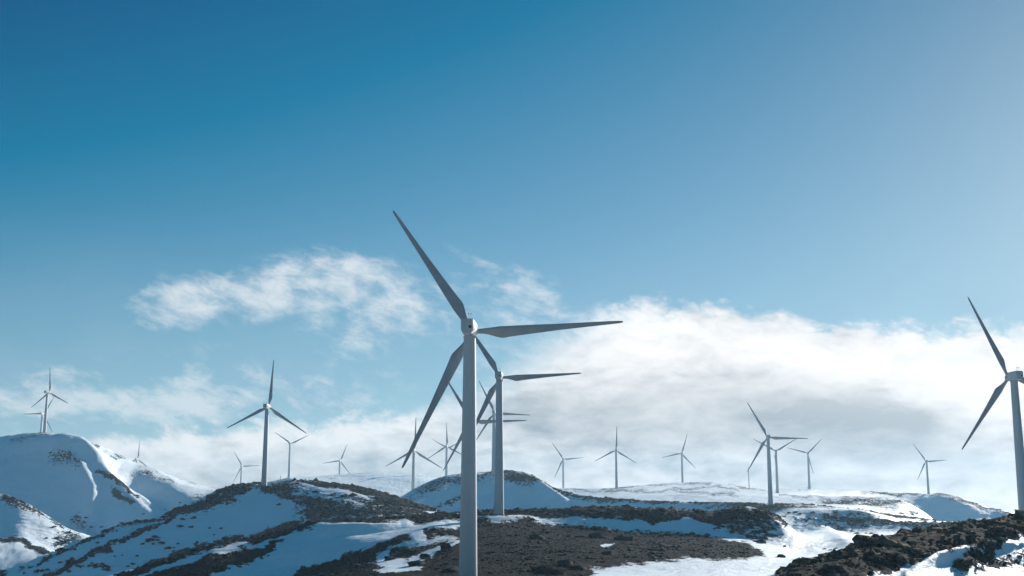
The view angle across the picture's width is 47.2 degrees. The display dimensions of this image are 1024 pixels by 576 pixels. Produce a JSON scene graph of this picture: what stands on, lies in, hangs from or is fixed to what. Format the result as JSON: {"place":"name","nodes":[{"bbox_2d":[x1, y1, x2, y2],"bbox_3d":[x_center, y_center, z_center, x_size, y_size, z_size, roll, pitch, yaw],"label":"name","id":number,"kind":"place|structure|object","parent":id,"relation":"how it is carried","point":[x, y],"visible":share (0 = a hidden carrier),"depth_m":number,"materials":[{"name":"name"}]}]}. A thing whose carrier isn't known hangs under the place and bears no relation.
{"place":"outdoors","nodes":[
{"label":"outdoors","id":0,"kind":"place"},
{"bbox_2d":[0,432,1023,575],"bbox_3d":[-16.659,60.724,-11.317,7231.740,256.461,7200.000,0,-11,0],"label":"ground","id":1,"kind":"structure","parent":0,"point":[49,478],"depth_m":524.32,"materials":[{"name":"white snow"}]},
{"bbox_2d":[31,397,53,432],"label":"wind turbine","id":2,"kind":"object","parent":1,"relation":"on","point":[41,413],"visible":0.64,"depth_m":1283.37,"materials":[{"name":"paint"}]},
{"bbox_2d":[31,377,66,431],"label":"wind turbine","id":3,"kind":"object","parent":1,"relation":"on","point":[45,413],"visible":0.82,"depth_m":1072.34,"materials":[{"name":"paint"}]},
{"bbox_2d":[133,442,147,466],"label":"wind turbine","id":4,"kind":"object","parent":1,"relation":"on","point":[136,459],"visible":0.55,"depth_m":1552.12,"materials":[{"name":"paint"}]},
{"bbox_2d":[234,452,258,482],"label":"wind turbine","id":5,"kind":"object","parent":1,"relation":"on","point":[241,465],"visible":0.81,"depth_m":1622.76,"materials":[{"name":"paint"}]},
{"bbox_2d":[227,360,305,485],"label":"wind turbine","id":6,"kind":"object","parent":1,"relation":"on","point":[266,407],"visible":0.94,"depth_m":588.32,"materials":[{"name":"paint"}]},
{"bbox_2d":[275,432,307,477],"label":"wind turbine","id":7,"kind":"object","parent":1,"relation":"on","point":[289,443],"visible":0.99,"depth_m":1366.12,"materials":[{"name":"paint"}]},
{"bbox_2d":[327,445,349,473],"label":"wind turbine","id":8,"kind":"object","parent":1,"relation":"on","point":[340,461],"visible":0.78,"depth_m":1552.17,"materials":[{"name":"paint"}]},
{"bbox_2d":[340,563,360,569],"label":"shrub","id":9,"kind":"object","parent":1,"relation":"on","point":[351,566],"visible":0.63,"depth_m":265.02,"materials":[{"name":"black plant"}]},
{"bbox_2d":[384,556,395,560],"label":"shrub","id":10,"kind":"object","parent":1,"relation":"on","point":[387,558],"visible":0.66,"depth_m":265.80,"materials":[{"name":"grey stone"}]},
{"bbox_2d":[385,421,440,489],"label":"wind turbine","id":11,"kind":"object","parent":1,"relation":"on","point":[413,468],"visible":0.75,"depth_m":847.42,"materials":[{"name":"paint"}]},
{"bbox_2d":[407,560,424,566],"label":"shrub","id":12,"kind":"object","parent":1,"relation":"on","point":[414,563],"visible":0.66,"depth_m":230.45,"materials":[{"name":"grey stone"}]},
{"bbox_2d":[419,553,430,558],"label":"shrub","id":13,"kind":"object","parent":1,"relation":"on","point":[424,556],"visible":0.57,"depth_m":248.78,"materials":[{"name":"grey stone"}]},
{"bbox_2d":[429,423,460,475],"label":"wind turbine","id":14,"kind":"object","parent":1,"relation":"on","point":[446,446],"visible":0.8,"depth_m":1198.80,"materials":[{"name":"paint"}]},
{"bbox_2d":[440,543,453,548],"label":"shrub","id":15,"kind":"object","parent":1,"relation":"on","point":[445,545],"visible":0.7,"depth_m":263.15,"materials":[{"name":"grey stone"}]},
{"bbox_2d":[432,439,461,473],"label":"wind turbine","id":16,"kind":"object","parent":1,"relation":"on","point":[447,452],"visible":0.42,"depth_m":1548.82,"materials":[{"name":"paint"}]},
{"bbox_2d":[442,566,457,572],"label":"shrub","id":17,"kind":"object","parent":1,"relation":"on","point":[451,569],"visible":0.62,"depth_m":205.90,"materials":[{"name":"grey stone"}]},
{"bbox_2d":[113,504,788,575],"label":"heath shrubs","id":18,"kind":"object","parent":1,"relation":"on","point":[211,559],"visible":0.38,"depth_m":334.09,"materials":[{"name":"brown plant"}]},
{"bbox_2d":[0,477,953,575],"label":"heath shrubs","id":19,"kind":"object","parent":1,"relation":"on","point":[210,497],"visible":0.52,"depth_m":554.24,"materials":[{"name":"brown plant"}]},
{"bbox_2d":[10,470,951,552],"bbox_3d":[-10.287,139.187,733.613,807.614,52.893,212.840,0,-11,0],"label":"heath shrubs","id":20,"kind":"object","parent":1,"relation":"on","point":[764,504],"visible":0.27,"depth_m":712.86,"materials":[{"name":"brown plant"}]},
{"bbox_2d":[193,515,774,575],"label":"heath shrubs","id":21,"kind":"object","parent":1,"relation":"on","point":[565,551],"visible":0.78,"depth_m":264.43,"materials":[{"name":"brown plant"}]},
{"bbox_2d":[443,383,526,470],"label":"wind turbine","id":22,"kind":"object","parent":1,"relation":"on","point":[479,422],"visible":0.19,"depth_m":501.95,"materials":[{"name":"paint"}]},
{"bbox_2d":[476,381,527,473],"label":"wind turbine","id":23,"kind":"object","parent":1,"relation":"on","point":[492,417],"visible":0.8,"depth_m":770.87,"materials":[{"name":"paint"}]},
{"bbox_2d":[393,210,622,575],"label":"wind turbine","id":24,"kind":"object","parent":1,"relation":"on","point":[465,350],"visible":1,"depth_m":181.57,"materials":[{"name":"white paint"}]},
{"bbox_2d":[476,337,580,514],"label":"wind turbine","id":25,"kind":"object","parent":1,"relation":"on","point":[497,387],"visible":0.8,"depth_m":341.67,"materials":[{"name":"paint"}]},
{"bbox_2d":[68,446,1001,509],"bbox_3d":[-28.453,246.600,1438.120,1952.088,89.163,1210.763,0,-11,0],"label":"heath shrubs","id":26,"kind":"object","parent":1,"relation":"on","point":[825,502],"visible":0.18,"depth_m":943.29,"materials":[{"name":"brown plant"}]},
{"bbox_2d":[530,534,545,539],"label":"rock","id":27,"kind":"object","parent":1,"relation":"on","point":[536,536],"visible":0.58,"depth_m":291.82,"materials":[{"name":"grey stone"}]},
{"bbox_2d":[530,563,545,569],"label":"rock","id":28,"kind":"object","parent":1,"relation":"on","point":[534,567],"visible":0.21,"depth_m":206.58,"materials":[{"name":"grey stone"}]},
{"bbox_2d":[536,565,569,574],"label":"rock","id":29,"kind":"object","parent":1,"relation":"on","point":[548,569],"visible":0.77,"depth_m":199.23,"materials":[{"name":"grey stone"}]},
{"bbox_2d":[552,443,577,487],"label":"wind turbine","id":30,"kind":"object","parent":1,"relation":"on","point":[562,462],"visible":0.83,"depth_m":1385.29,"materials":[{"name":"paint"}]},
{"bbox_2d":[557,559,572,566],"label":"shrub","id":31,"kind":"object","parent":1,"relation":"on","point":[564,562],"visible":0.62,"depth_m":216.86,"materials":[{"name":"grey stone"}]},
{"bbox_2d":[562,562,591,570],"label":"shrub","id":32,"kind":"object","parent":1,"relation":"on","point":[580,566],"visible":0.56,"depth_m":209.09,"materials":[{"name":"grey stone"}]},
{"bbox_2d":[588,532,607,538],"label":"shrub","id":33,"kind":"object","parent":1,"relation":"on","point":[598,535],"visible":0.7,"depth_m":308.43,"materials":[{"name":"grey stone"}]},
{"bbox_2d":[601,551,612,554],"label":"rock","id":34,"kind":"object","parent":1,"relation":"on","point":[607,553],"visible":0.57,"depth_m":244.07,"materials":[{"name":"grey stone"}]},
{"bbox_2d":[596,429,635,488],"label":"wind turbine","id":35,"kind":"object","parent":1,"relation":"on","point":[616,475],"visible":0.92,"depth_m":1168.38,"materials":[{"name":"paint"}]},
{"bbox_2d":[613,534,633,540],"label":"shrub","id":36,"kind":"object","parent":1,"relation":"on","point":[621,537],"visible":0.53,"depth_m":302.62,"materials":[{"name":"plant"}]},
{"bbox_2d":[647,547,665,551],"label":"rock","id":37,"kind":"object","parent":1,"relation":"on","point":[658,549],"visible":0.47,"depth_m":265.00,"materials":[{"name":"grey stone"}]},
{"bbox_2d":[658,543,670,547],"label":"rock","id":38,"kind":"object","parent":1,"relation":"on","point":[662,545],"visible":0.44,"depth_m":282.88,"materials":[{"name":"grey stone"}]},
{"bbox_2d":[662,436,694,482],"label":"wind turbine","id":39,"kind":"object","parent":1,"relation":"on","point":[682,478],"visible":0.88,"depth_m":1385.06,"materials":[{"name":"paint"}]},
{"bbox_2d":[752,539,766,543],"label":"rock","id":40,"kind":"object","parent":1,"relation":"on","point":[761,541],"visible":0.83,"depth_m":320.41,"materials":[{"name":"grey stone"}]},
{"bbox_2d":[754,439,795,492],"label":"wind turbine","id":41,"kind":"object","parent":1,"relation":"on","point":[776,472],"visible":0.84,"depth_m":1117.46,"materials":[{"name":"paint"}]},
{"bbox_2d":[747,402,807,504],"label":"wind turbine","id":42,"kind":"object","parent":1,"relation":"on","point":[770,491],"visible":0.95,"depth_m":698.95,"materials":[{"name":"paint"}]},
{"bbox_2d":[789,440,820,488],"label":"wind turbine","id":43,"kind":"object","parent":1,"relation":"on","point":[808,462],"visible":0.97,"depth_m":1348.48,"materials":[{"name":"paint"}]},
{"bbox_2d":[775,509,1023,575],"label":"heath shrubs","id":44,"kind":"object","parent":1,"relation":"on","point":[859,541],"visible":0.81,"depth_m":133.81,"materials":[{"name":"brown plant"}]},
{"bbox_2d":[913,444,944,493],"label":"wind turbine","id":45,"kind":"object","parent":1,"relation":"on","point":[928,489],"visible":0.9,"depth_m":1366.91,"materials":[{"name":"paint"}]},
{"bbox_2d":[962,297,1023,510],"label":"wind turbine","id":46,"kind":"object","parent":1,"relation":"on","point":[1014,377],"visible":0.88,"depth_m":311.26,"materials":[{"name":"paint"}]},
{"bbox_2d":[0,0,1023,512],"label":"sky","id":47,"kind":"structure","parent":0,"point":[794,211],"materials":[{"name":"blue"}]}
]}

